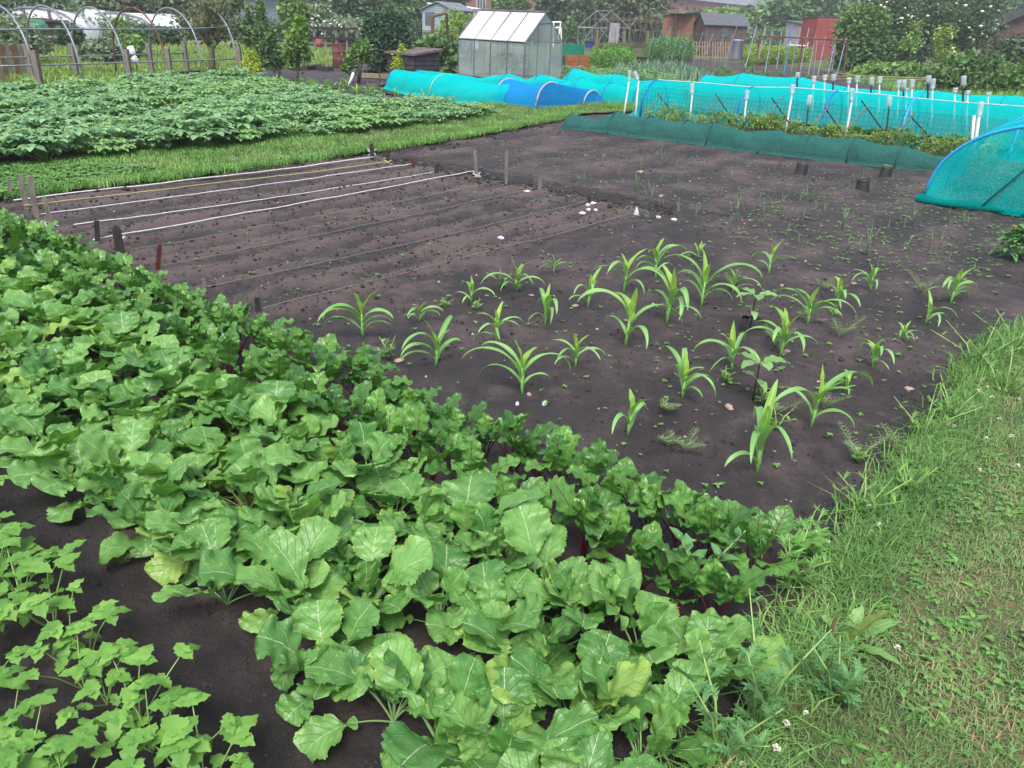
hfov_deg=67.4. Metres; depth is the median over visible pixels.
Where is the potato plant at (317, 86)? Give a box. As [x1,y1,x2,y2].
[286,81,332,94]
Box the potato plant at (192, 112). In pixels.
[172,107,252,126]
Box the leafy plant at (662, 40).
[649,39,667,60]
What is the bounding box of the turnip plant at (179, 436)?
[142,426,252,474]
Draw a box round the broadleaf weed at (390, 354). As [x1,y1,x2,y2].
[374,335,395,360]
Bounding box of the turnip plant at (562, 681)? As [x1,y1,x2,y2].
[462,600,597,706]
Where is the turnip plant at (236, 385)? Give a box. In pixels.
[176,371,260,445]
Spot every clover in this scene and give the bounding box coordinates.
[0,161,161,194]
[717,329,1023,767]
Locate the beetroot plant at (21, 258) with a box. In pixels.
[11,247,49,289]
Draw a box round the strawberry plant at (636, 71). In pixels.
[631,70,645,79]
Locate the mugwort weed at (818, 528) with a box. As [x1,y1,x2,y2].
[793,505,830,559]
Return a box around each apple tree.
[169,0,253,72]
[340,36,374,78]
[354,4,415,73]
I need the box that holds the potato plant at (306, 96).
[288,93,329,108]
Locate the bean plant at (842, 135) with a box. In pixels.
[832,127,848,138]
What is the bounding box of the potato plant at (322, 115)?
[287,106,345,123]
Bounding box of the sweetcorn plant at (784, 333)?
[745,307,816,356]
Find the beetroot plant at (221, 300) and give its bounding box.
[196,293,253,336]
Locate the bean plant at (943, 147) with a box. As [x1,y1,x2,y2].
[937,138,955,155]
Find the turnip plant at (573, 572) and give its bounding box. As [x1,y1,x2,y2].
[522,554,663,670]
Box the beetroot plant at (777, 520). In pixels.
[709,496,830,576]
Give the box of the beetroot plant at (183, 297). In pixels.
[158,289,205,327]
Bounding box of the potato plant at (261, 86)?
[224,81,272,93]
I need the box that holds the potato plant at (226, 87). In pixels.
[197,83,238,94]
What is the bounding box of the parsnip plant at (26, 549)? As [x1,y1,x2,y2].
[0,536,75,594]
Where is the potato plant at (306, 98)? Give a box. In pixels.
[279,95,324,106]
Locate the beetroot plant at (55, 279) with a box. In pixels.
[37,267,83,297]
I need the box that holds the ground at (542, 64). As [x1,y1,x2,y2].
[111,34,1000,122]
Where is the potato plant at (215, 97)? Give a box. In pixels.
[172,92,238,104]
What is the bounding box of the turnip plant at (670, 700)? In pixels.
[578,653,718,767]
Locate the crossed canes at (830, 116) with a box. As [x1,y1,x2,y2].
[804,104,845,137]
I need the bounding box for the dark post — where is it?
[348,63,362,82]
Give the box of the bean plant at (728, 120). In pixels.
[725,111,736,127]
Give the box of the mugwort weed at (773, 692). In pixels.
[732,588,831,730]
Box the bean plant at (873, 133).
[868,128,884,143]
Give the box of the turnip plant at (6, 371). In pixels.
[0,366,27,407]
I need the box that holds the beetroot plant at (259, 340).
[242,325,277,356]
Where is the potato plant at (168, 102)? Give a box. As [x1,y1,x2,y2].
[143,98,181,108]
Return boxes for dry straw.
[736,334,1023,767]
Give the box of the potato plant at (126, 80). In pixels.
[111,77,146,87]
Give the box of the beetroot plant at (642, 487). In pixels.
[610,470,710,533]
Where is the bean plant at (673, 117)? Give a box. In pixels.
[665,110,678,121]
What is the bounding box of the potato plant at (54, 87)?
[20,78,70,96]
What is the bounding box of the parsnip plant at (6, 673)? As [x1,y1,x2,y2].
[0,665,27,688]
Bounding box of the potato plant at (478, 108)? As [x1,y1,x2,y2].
[454,102,490,116]
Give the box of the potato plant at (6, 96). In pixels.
[0,92,50,115]
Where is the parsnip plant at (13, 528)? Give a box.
[0,522,35,582]
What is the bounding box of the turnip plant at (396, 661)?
[367,634,524,767]
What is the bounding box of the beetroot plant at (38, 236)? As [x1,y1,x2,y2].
[21,232,77,243]
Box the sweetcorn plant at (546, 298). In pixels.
[528,284,557,325]
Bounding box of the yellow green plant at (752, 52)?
[744,47,760,64]
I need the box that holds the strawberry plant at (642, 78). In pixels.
[632,74,646,80]
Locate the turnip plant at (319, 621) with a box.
[254,598,388,726]
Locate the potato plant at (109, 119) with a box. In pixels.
[77,115,128,127]
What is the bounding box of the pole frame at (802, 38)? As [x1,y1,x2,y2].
[745,25,847,76]
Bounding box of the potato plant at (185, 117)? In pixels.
[131,113,233,142]
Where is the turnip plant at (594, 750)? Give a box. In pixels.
[496,723,663,767]
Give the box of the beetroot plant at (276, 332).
[258,318,312,358]
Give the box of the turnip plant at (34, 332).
[0,317,70,366]
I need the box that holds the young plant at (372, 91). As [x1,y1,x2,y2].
[365,87,378,95]
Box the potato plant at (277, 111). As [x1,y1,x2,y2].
[220,95,295,125]
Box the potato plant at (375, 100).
[346,95,390,106]
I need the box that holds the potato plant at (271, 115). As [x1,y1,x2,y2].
[243,111,290,133]
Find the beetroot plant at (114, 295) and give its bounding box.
[82,284,152,311]
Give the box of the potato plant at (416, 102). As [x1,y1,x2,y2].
[401,96,444,110]
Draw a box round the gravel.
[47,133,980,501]
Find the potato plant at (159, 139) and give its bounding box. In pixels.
[113,123,183,149]
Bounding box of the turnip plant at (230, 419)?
[193,388,304,443]
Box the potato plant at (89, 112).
[41,103,103,125]
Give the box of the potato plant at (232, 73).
[209,69,239,79]
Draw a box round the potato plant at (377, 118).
[350,110,406,126]
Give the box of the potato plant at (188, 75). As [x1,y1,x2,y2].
[167,70,199,79]
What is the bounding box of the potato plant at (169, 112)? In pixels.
[153,110,206,131]
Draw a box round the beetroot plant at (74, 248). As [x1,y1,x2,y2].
[54,241,80,257]
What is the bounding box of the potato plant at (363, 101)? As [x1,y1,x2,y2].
[339,98,370,110]
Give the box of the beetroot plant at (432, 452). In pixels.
[390,415,466,480]
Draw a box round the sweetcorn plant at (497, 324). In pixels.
[473,301,521,340]
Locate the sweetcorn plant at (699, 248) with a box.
[679,242,705,258]
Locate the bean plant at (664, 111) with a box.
[659,100,676,119]
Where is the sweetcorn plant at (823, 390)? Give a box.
[774,363,872,428]
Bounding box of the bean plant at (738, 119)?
[728,110,748,129]
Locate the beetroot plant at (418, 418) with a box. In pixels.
[387,400,459,472]
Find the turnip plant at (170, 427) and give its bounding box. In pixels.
[137,411,220,458]
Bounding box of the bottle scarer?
[127,45,138,70]
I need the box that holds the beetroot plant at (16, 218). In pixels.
[0,212,26,244]
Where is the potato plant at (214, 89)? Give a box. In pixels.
[197,82,255,99]
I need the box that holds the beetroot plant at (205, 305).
[192,300,243,337]
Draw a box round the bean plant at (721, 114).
[714,109,734,125]
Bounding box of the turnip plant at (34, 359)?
[19,342,126,403]
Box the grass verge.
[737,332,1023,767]
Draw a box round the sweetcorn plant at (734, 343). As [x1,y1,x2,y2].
[694,321,759,370]
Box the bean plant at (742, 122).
[737,112,753,131]
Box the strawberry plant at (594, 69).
[588,68,605,74]
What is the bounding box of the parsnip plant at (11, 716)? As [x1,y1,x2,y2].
[0,688,78,767]
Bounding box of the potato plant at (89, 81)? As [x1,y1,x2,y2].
[59,76,110,91]
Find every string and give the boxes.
[13,156,374,200]
[24,162,383,205]
[39,163,411,214]
[73,172,433,224]
[92,171,474,240]
[126,181,502,250]
[160,187,537,265]
[205,201,585,286]
[261,212,635,308]
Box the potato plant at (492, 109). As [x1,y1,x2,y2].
[472,105,498,112]
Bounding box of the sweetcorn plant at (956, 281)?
[926,267,977,303]
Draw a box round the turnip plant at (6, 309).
[0,304,14,328]
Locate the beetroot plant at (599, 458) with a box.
[547,437,642,492]
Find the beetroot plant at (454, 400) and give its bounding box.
[402,392,461,427]
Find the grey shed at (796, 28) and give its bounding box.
[783,20,802,47]
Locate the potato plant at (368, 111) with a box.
[338,104,381,121]
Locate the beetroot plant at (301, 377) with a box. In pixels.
[285,362,340,416]
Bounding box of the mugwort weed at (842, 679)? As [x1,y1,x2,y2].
[810,632,868,708]
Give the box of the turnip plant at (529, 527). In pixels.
[481,501,620,641]
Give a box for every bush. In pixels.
[0,13,56,55]
[50,22,86,46]
[75,35,124,62]
[107,15,129,37]
[114,30,153,58]
[129,23,188,45]
[850,58,932,77]
[915,47,1013,92]
[981,34,1023,67]
[981,58,1023,94]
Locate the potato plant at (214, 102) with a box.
[173,95,226,112]
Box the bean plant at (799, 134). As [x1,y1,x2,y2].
[795,124,812,135]
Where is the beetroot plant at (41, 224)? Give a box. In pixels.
[6,220,61,252]
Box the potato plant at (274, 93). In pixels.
[259,88,300,96]
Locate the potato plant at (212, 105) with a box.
[188,99,236,115]
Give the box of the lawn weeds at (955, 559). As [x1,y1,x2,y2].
[750,336,1023,767]
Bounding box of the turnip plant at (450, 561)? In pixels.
[379,540,471,635]
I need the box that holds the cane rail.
[810,72,928,80]
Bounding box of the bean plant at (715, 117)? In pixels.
[709,112,724,124]
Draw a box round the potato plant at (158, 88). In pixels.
[129,86,182,96]
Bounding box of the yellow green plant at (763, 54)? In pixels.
[753,48,767,63]
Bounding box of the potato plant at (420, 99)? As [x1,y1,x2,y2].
[398,94,441,108]
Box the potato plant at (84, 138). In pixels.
[57,129,98,150]
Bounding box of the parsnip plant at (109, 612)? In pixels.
[35,603,131,662]
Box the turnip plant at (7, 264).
[0,257,17,274]
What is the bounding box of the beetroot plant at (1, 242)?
[0,239,15,258]
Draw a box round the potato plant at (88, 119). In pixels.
[38,110,110,139]
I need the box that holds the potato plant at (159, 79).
[132,76,181,85]
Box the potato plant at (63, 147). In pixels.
[1,125,87,159]
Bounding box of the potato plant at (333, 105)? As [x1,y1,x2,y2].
[314,98,367,110]
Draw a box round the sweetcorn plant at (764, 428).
[725,379,791,473]
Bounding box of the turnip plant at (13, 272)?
[0,265,39,292]
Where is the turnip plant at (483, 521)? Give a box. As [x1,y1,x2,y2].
[432,507,541,577]
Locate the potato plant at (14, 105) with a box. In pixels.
[0,99,41,117]
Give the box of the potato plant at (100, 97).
[88,94,125,115]
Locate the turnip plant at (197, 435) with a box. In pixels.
[144,426,257,508]
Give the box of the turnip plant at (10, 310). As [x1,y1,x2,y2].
[0,307,18,318]
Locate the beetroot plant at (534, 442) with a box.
[498,426,570,476]
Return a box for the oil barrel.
[331,43,345,67]
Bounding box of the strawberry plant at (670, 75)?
[661,74,678,79]
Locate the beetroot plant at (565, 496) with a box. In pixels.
[548,478,622,560]
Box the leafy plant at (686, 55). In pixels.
[676,41,691,61]
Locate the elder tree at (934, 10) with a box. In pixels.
[852,0,1018,66]
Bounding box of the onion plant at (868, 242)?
[865,226,872,254]
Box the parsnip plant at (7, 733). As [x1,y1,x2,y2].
[0,680,43,746]
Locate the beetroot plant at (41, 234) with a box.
[35,229,78,245]
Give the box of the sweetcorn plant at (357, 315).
[317,289,393,338]
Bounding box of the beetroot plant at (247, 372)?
[206,350,290,382]
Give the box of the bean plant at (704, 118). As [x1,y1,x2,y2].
[696,110,711,123]
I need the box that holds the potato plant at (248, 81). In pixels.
[224,78,278,86]
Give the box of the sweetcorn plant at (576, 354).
[546,333,604,367]
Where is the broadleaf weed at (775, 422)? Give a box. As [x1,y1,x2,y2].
[771,406,795,430]
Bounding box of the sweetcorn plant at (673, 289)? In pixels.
[630,264,700,323]
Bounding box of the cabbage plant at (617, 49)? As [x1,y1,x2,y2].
[610,46,628,61]
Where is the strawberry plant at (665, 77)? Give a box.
[654,74,674,79]
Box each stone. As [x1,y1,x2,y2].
[394,358,404,362]
[725,403,733,410]
[903,386,913,390]
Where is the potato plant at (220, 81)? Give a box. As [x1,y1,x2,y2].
[204,79,243,85]
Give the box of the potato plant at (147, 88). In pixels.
[124,80,178,96]
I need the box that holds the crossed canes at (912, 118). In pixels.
[886,111,946,155]
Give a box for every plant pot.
[795,162,808,174]
[855,177,869,191]
[879,165,893,176]
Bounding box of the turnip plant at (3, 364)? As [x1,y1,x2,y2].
[0,359,17,407]
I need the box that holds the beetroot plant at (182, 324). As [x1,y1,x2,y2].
[157,316,229,358]
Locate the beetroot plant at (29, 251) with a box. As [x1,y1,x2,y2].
[0,247,46,261]
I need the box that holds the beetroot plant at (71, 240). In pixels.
[49,234,100,251]
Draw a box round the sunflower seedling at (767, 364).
[733,352,789,400]
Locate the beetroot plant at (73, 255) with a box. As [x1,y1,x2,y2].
[57,246,92,275]
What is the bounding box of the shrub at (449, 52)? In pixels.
[412,33,461,73]
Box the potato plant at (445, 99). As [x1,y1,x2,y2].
[428,95,460,108]
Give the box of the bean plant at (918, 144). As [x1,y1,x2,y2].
[909,140,925,149]
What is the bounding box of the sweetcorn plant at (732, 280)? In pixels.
[714,268,760,292]
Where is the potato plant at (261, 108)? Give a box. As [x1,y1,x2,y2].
[218,100,269,110]
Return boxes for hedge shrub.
[5,16,91,41]
[92,11,161,39]
[158,11,240,40]
[220,14,286,41]
[259,16,333,41]
[407,17,421,41]
[482,27,559,45]
[554,16,638,44]
[621,27,662,43]
[745,27,778,45]
[748,23,785,46]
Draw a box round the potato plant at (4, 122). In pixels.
[0,115,44,127]
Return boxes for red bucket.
[316,39,322,47]
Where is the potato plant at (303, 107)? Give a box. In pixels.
[288,104,319,123]
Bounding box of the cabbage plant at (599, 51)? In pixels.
[584,48,611,70]
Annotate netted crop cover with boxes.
[559,44,583,54]
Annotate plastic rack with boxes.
[552,21,561,46]
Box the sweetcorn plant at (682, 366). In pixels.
[660,346,715,398]
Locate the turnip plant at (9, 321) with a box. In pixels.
[0,312,39,362]
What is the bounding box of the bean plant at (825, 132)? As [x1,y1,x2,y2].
[819,122,833,136]
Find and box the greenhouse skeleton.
[578,10,629,48]
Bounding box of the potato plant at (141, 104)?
[97,90,164,112]
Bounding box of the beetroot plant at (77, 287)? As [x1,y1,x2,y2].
[48,274,121,310]
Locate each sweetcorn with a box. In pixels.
[334,80,341,92]
[347,83,366,93]
[361,82,375,95]
[392,86,398,99]
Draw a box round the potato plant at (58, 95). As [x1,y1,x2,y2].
[27,93,70,102]
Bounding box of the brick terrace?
[603,0,756,36]
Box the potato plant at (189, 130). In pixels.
[138,111,246,145]
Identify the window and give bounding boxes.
[247,3,256,20]
[425,12,434,25]
[476,0,485,9]
[720,26,729,37]
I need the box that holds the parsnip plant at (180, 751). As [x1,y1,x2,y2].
[126,690,242,767]
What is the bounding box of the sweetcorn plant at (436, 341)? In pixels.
[401,315,460,367]
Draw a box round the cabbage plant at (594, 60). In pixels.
[591,48,613,67]
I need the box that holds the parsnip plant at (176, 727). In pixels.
[105,690,258,767]
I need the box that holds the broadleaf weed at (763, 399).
[755,388,770,404]
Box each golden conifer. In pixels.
[239,47,264,75]
[390,41,409,70]
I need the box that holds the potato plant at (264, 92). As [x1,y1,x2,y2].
[256,90,276,94]
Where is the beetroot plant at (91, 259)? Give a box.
[62,249,127,286]
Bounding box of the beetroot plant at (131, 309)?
[105,307,142,331]
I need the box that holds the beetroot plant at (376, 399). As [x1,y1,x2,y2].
[340,385,406,425]
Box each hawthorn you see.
[304,0,356,42]
[322,13,364,45]
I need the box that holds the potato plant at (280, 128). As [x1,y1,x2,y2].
[252,119,301,136]
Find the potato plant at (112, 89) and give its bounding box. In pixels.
[81,87,121,96]
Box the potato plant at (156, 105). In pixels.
[126,103,172,118]
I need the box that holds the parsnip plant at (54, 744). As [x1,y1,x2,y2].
[24,734,116,767]
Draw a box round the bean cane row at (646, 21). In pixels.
[582,11,663,48]
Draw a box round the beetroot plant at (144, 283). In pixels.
[140,276,194,302]
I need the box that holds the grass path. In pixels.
[0,103,651,196]
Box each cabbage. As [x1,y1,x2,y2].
[657,104,677,114]
[672,104,698,116]
[692,104,712,116]
[710,109,733,119]
[746,109,778,118]
[756,113,789,129]
[800,120,827,128]
[827,121,862,134]
[845,123,876,138]
[863,126,897,140]
[888,126,919,137]
[917,132,950,146]
[939,136,958,148]
[948,131,989,145]
[974,133,1009,150]
[990,140,1023,155]
[1004,138,1023,154]
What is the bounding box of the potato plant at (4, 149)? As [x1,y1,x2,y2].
[0,134,31,156]
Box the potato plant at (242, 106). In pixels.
[213,105,270,115]
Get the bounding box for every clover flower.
[772,743,780,758]
[782,720,789,731]
[894,644,900,656]
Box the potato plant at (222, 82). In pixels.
[219,78,260,84]
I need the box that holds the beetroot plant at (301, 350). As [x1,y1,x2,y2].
[268,333,337,372]
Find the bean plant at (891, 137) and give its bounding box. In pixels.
[883,125,901,144]
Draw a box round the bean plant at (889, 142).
[875,126,897,144]
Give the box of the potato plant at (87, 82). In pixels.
[73,76,112,85]
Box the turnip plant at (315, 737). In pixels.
[293,631,454,767]
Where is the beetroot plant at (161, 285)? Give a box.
[146,280,208,317]
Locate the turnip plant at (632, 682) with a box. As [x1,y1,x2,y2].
[508,628,651,763]
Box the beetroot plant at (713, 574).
[662,547,772,642]
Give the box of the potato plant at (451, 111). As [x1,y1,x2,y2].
[427,107,455,114]
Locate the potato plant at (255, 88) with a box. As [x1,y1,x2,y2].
[234,81,275,94]
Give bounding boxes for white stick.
[348,72,354,86]
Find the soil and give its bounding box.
[0,108,1023,767]
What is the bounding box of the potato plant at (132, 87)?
[114,85,160,92]
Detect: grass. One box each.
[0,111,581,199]
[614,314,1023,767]
[844,64,1023,96]
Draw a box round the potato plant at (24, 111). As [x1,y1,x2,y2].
[9,106,62,115]
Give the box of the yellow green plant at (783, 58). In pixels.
[773,46,786,62]
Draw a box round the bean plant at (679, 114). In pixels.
[671,103,684,121]
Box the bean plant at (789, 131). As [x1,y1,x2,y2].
[784,119,793,133]
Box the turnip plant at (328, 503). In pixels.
[254,483,362,573]
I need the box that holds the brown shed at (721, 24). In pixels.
[693,12,749,56]
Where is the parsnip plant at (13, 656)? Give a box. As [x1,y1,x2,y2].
[4,645,29,665]
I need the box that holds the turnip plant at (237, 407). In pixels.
[226,379,332,445]
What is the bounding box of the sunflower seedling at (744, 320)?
[736,286,780,330]
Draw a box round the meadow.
[0,39,331,90]
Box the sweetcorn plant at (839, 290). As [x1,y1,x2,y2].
[828,276,859,308]
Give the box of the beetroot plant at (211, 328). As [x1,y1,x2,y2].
[185,322,237,369]
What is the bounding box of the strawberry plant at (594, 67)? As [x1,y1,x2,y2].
[587,65,603,72]
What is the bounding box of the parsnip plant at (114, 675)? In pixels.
[55,644,138,728]
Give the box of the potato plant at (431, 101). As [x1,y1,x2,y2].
[421,96,453,108]
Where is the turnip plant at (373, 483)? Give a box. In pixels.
[351,455,446,536]
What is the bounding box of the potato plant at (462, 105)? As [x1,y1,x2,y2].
[453,102,478,113]
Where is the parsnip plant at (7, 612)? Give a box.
[0,549,80,627]
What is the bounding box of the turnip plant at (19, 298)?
[1,288,96,341]
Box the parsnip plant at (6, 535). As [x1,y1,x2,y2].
[0,522,20,546]
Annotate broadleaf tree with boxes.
[0,0,26,16]
[0,0,104,24]
[28,0,172,13]
[142,0,211,19]
[194,0,250,20]
[318,0,395,21]
[382,0,432,35]
[419,0,470,5]
[485,0,531,9]
[532,0,597,42]
[558,0,688,43]
[673,5,765,23]
[746,0,856,45]
[827,0,882,15]
[942,0,1022,29]
[997,0,1023,14]
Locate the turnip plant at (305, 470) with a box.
[190,438,342,531]
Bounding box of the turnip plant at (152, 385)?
[75,372,175,427]
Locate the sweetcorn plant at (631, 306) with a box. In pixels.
[578,288,681,348]
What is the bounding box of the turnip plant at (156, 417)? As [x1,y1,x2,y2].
[101,393,198,437]
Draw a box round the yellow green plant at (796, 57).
[789,50,799,62]
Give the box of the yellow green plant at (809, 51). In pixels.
[803,48,813,61]
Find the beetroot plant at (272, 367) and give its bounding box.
[249,344,318,380]
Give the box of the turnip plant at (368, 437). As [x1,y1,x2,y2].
[291,419,407,506]
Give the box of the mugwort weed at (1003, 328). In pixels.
[973,309,1023,351]
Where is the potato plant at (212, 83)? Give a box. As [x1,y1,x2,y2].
[192,79,229,85]
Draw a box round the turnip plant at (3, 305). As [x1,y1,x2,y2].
[0,290,67,320]
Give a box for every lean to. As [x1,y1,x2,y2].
[427,3,479,49]
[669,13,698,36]
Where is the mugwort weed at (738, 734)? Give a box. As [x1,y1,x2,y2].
[685,640,783,767]
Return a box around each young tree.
[898,18,927,60]
[925,21,964,66]
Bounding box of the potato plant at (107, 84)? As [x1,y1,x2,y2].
[99,79,126,89]
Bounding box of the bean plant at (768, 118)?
[758,109,774,130]
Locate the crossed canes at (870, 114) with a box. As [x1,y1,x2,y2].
[840,100,892,143]
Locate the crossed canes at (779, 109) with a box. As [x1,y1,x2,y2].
[755,95,797,134]
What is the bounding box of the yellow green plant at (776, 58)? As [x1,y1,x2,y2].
[769,47,779,62]
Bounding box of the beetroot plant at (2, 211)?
[0,208,7,213]
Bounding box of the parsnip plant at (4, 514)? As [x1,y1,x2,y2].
[0,510,14,519]
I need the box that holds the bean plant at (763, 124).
[752,111,767,130]
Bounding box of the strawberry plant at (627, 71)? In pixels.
[619,68,636,75]
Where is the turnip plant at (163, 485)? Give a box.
[74,451,197,557]
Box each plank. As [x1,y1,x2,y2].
[173,70,200,75]
[301,64,320,69]
[316,65,333,70]
[353,69,378,73]
[361,73,388,78]
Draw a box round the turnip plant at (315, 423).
[246,394,338,481]
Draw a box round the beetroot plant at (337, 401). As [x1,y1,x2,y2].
[298,380,371,437]
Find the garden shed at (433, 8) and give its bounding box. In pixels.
[419,1,475,52]
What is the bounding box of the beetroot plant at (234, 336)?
[184,327,271,373]
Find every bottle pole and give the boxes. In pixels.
[623,77,630,112]
[635,77,638,115]
[689,90,693,117]
[742,96,748,130]
[785,91,793,132]
[795,75,799,117]
[806,102,810,127]
[831,78,835,118]
[845,97,853,131]
[855,80,859,124]
[869,82,873,124]
[877,81,881,126]
[884,103,891,144]
[897,85,900,125]
[910,85,914,128]
[926,80,930,130]
[930,85,934,131]
[952,90,957,133]
[961,82,965,133]
[965,91,970,135]
[974,111,981,153]
[986,92,991,130]
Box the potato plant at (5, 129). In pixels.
[0,125,20,132]
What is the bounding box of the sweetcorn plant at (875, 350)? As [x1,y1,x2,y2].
[855,337,894,368]
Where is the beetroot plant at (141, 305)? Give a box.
[134,298,183,335]
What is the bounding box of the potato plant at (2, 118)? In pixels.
[0,111,25,126]
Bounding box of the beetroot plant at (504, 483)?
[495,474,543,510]
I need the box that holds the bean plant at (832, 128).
[826,117,844,137]
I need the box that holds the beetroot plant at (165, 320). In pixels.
[157,311,208,346]
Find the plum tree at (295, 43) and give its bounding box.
[279,9,317,83]
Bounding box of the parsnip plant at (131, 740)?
[98,673,195,758]
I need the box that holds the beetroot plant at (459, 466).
[450,459,525,517]
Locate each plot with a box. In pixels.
[0,83,404,156]
[177,53,468,103]
[555,59,977,119]
[676,97,1021,138]
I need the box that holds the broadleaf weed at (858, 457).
[850,445,872,463]
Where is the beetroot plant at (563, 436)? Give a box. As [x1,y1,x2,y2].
[506,425,612,489]
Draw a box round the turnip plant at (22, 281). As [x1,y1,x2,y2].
[0,265,47,315]
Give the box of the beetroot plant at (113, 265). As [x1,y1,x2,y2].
[103,254,154,298]
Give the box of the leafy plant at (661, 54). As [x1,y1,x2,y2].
[651,41,670,63]
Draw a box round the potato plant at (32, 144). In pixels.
[0,123,99,159]
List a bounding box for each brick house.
[461,0,493,9]
[527,0,538,10]
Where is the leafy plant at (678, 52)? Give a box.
[669,40,683,62]
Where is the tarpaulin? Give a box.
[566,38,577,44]
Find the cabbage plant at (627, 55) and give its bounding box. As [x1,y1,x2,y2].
[620,51,636,67]
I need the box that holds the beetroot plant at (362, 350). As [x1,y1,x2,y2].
[325,342,399,394]
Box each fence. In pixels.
[0,43,27,81]
[307,22,357,48]
[594,30,649,58]
[639,86,981,156]
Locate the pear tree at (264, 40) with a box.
[239,0,285,76]
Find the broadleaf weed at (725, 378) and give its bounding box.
[720,365,734,382]
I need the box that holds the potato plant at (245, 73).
[202,66,266,81]
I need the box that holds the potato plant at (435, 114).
[408,108,452,122]
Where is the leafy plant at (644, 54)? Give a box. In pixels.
[643,43,657,56]
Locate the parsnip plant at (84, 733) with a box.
[0,717,105,767]
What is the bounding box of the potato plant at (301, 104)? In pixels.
[263,101,310,116]
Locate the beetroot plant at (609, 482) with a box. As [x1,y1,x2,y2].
[566,457,665,514]
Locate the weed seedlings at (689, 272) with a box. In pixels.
[27,132,1022,548]
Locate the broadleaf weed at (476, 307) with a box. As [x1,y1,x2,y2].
[472,298,482,309]
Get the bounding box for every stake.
[7,180,12,199]
[17,174,29,208]
[27,176,39,217]
[42,196,52,221]
[94,220,100,242]
[112,225,124,253]
[155,243,161,270]
[201,278,206,288]
[254,297,260,312]
[369,144,374,159]
[378,67,385,87]
[386,153,390,164]
[434,164,438,172]
[473,150,477,177]
[504,151,507,183]
[537,176,542,188]
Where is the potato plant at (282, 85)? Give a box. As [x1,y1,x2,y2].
[260,83,286,92]
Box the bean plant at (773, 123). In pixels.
[766,111,785,130]
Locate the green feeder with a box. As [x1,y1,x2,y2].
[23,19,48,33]
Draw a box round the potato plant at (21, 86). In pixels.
[0,80,41,95]
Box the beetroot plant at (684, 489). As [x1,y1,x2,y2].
[626,479,747,553]
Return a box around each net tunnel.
[382,69,510,103]
[414,70,569,84]
[499,78,602,107]
[558,77,661,104]
[558,111,944,170]
[562,68,685,104]
[629,79,1023,162]
[694,73,1023,119]
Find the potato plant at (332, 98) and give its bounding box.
[301,89,351,107]
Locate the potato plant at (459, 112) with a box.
[429,102,471,119]
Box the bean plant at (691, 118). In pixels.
[689,110,700,123]
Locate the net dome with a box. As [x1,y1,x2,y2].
[915,117,1023,216]
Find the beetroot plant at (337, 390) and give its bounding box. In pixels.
[286,385,362,436]
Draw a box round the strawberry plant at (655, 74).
[648,73,666,80]
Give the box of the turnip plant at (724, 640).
[641,614,791,763]
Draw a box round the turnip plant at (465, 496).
[384,471,546,576]
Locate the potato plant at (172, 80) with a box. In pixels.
[163,75,195,83]
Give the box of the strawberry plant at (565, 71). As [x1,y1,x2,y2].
[559,65,572,75]
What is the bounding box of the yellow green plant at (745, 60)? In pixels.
[742,52,756,65]
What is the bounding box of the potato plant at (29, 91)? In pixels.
[6,89,42,98]
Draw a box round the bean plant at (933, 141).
[922,133,946,155]
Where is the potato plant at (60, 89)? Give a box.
[35,84,76,99]
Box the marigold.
[988,224,1023,261]
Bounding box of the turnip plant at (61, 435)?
[0,402,111,473]
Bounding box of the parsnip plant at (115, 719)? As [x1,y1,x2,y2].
[71,641,201,742]
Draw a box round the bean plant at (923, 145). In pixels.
[918,135,934,153]
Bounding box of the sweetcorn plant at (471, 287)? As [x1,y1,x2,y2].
[457,275,494,303]
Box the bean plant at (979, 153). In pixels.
[969,139,990,164]
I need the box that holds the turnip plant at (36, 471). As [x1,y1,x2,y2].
[7,430,129,522]
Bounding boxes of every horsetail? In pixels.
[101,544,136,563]
[369,338,390,356]
[658,429,681,445]
[659,399,681,411]
[673,426,706,451]
[724,271,741,284]
[760,383,807,413]
[762,324,794,342]
[813,382,850,407]
[815,277,834,289]
[830,312,865,336]
[836,420,889,455]
[880,422,930,454]
[907,269,943,291]
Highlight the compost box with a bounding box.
[383,47,442,72]
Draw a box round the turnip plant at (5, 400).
[0,366,67,427]
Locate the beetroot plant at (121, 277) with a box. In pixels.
[114,267,162,300]
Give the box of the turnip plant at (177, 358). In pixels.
[124,345,214,417]
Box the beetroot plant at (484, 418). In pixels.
[450,412,527,458]
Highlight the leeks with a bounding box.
[611,58,719,81]
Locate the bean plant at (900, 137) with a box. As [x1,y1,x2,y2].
[891,125,912,145]
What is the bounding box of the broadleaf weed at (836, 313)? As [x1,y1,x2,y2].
[830,308,840,316]
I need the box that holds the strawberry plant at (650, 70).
[639,68,657,79]
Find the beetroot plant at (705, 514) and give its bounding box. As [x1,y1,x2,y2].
[659,490,758,568]
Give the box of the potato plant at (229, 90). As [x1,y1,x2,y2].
[219,85,243,92]
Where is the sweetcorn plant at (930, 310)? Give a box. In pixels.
[924,290,956,325]
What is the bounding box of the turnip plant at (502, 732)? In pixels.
[433,666,599,767]
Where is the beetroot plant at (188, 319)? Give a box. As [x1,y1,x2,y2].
[139,316,193,341]
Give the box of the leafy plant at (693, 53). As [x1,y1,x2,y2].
[682,40,696,61]
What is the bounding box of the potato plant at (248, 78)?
[240,73,272,81]
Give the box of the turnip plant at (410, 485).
[379,468,459,556]
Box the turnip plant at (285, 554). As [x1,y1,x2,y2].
[235,526,384,691]
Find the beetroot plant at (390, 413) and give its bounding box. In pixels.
[355,403,413,453]
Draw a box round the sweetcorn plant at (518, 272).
[481,258,544,291]
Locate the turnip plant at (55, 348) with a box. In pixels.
[25,343,91,382]
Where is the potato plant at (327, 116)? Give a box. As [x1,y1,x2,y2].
[299,106,346,123]

